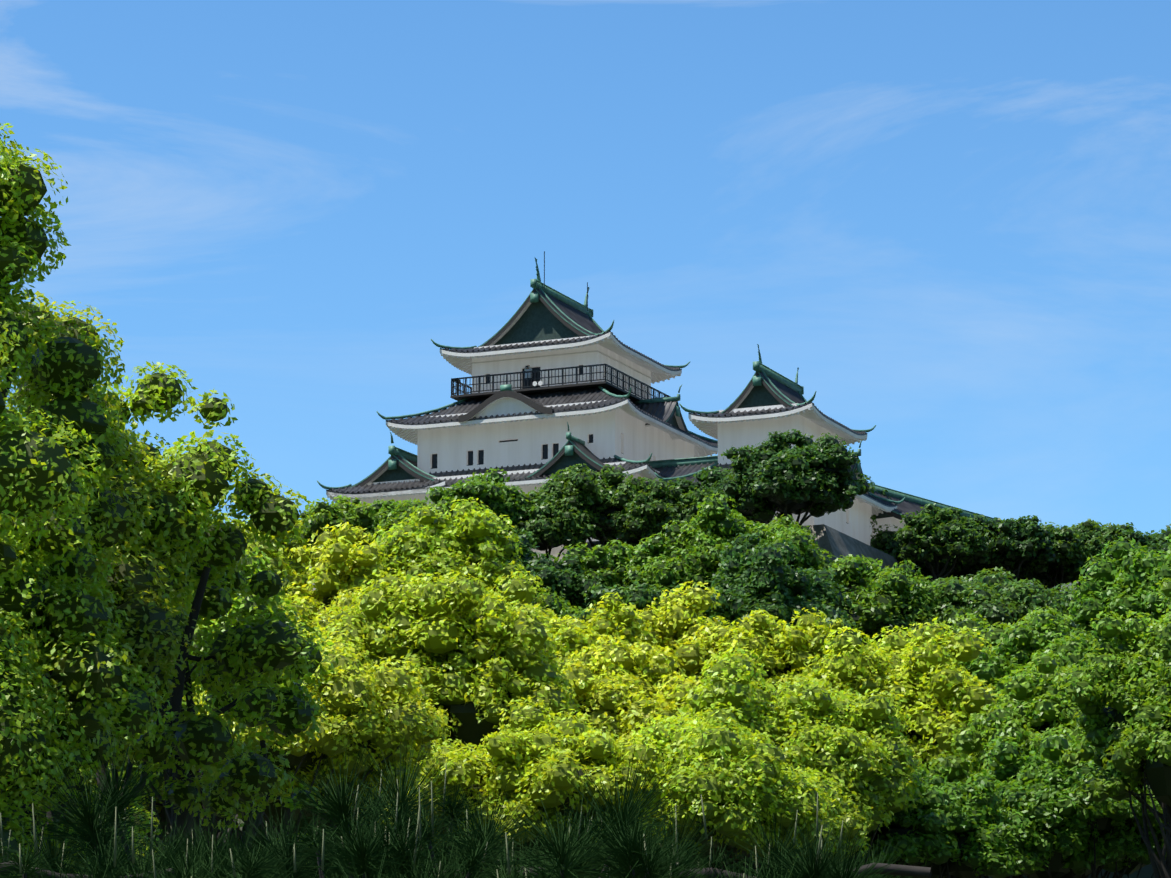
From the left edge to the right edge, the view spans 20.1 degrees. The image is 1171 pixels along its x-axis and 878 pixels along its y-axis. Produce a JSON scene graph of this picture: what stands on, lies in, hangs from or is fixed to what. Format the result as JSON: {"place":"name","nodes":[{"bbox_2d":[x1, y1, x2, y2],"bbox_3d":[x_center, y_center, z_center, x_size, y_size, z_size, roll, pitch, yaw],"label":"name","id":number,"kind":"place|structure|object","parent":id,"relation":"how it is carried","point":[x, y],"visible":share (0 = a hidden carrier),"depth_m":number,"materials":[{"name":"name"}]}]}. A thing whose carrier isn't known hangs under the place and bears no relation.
{"place":"outdoors","nodes":[
{"label":"outdoors","id":0,"kind":"place"},
{"bbox_2d":[215,819,761,870],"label":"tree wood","id":1,"kind":"object","parent":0,"point":[266,838],"depth_m":140.47,"materials":[{"name":"brown wood"}]},
{"bbox_2d":[0,0,1170,534],"label":"sky","id":2,"kind":"structure","parent":0,"point":[952,218],"materials":[{"name":"blue"}]},
{"bbox_2d":[142,819,1154,877],"bbox_3d":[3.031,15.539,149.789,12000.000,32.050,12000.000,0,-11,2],"label":"ground","id":3,"kind":"structure","parent":0,"point":[1146,871],"depth_m":143.31,"materials":[{"name":"green plant"}]},
{"bbox_2d":[0,363,281,856],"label":"tree trunk","id":4,"kind":"object","parent":3,"relation":"on","point":[175,698],"visible":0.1,"depth_m":51.97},
{"bbox_2d":[0,123,338,875],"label":"tree crowns","id":5,"kind":"object","parent":4,"relation":"on","point":[112,541],"visible":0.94,"depth_m":47.85,"materials":[{"name":"green plant"}]},
{"bbox_2d":[0,741,931,877],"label":"pine","id":6,"kind":"object","parent":3,"relation":"on","point":[370,855],"depth_m":10.74,"materials":[{"name":"green plant"}]},
{"bbox_2d":[0,765,858,877],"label":"pine candles","id":7,"kind":"object","parent":6,"relation":"on","point":[322,862],"visible":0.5,"depth_m":10.56},
{"bbox_2d":[34,742,1160,877],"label":"tree wood","id":8,"kind":"object","parent":3,"relation":"on","point":[163,815],"visible":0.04,"depth_m":83.92,"materials":[{"name":"brown wood"}]},
{"bbox_2d":[1,629,1168,877],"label":"trees","id":9,"kind":"object","parent":8,"relation":"on","point":[1033,817],"visible":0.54,"depth_m":87.43,"materials":[{"name":"green plant"}]},
{"bbox_2d":[37,724,1170,877],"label":"tree trunk","id":10,"kind":"object","parent":3,"relation":"on","point":[1162,866],"depth_m":98.80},
{"bbox_2d":[35,566,1170,864],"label":"trees","id":11,"kind":"object","parent":10,"relation":"on","point":[471,652],"visible":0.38,"depth_m":99.19,"materials":[{"name":"green plant"}]},
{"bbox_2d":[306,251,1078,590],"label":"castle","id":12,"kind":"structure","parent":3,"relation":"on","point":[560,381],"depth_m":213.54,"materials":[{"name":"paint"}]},
{"bbox_2d":[282,429,1170,589],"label":"trees","id":13,"kind":"object","parent":3,"relation":"on","point":[766,481],"visible":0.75,"depth_m":199.73,"materials":[{"name":"green plant"}]},
{"bbox_2d":[507,492,1094,646],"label":"trees","id":14,"kind":"object","parent":3,"relation":"on","point":[900,596],"visible":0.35,"depth_m":160.50,"materials":[{"name":"green plant"}]},
{"bbox_2d":[532,532,1085,656],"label":"trees","id":15,"kind":"object","parent":3,"relation":"on","point":[755,574],"visible":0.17,"depth_m":145.40,"materials":[{"name":"green plant"}]},
{"bbox_2d":[202,497,1170,776],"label":"trees","id":16,"kind":"object","parent":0,"point":[932,683],"visible":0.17,"depth_m":136.07,"materials":[{"name":"green plant"}]},
{"bbox_2d":[545,502,1079,590],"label":"tree wood","id":17,"kind":"object","parent":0,"point":[936,574],"visible":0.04,"depth_m":206.49,"materials":[{"name":"brown wood"}]}
]}

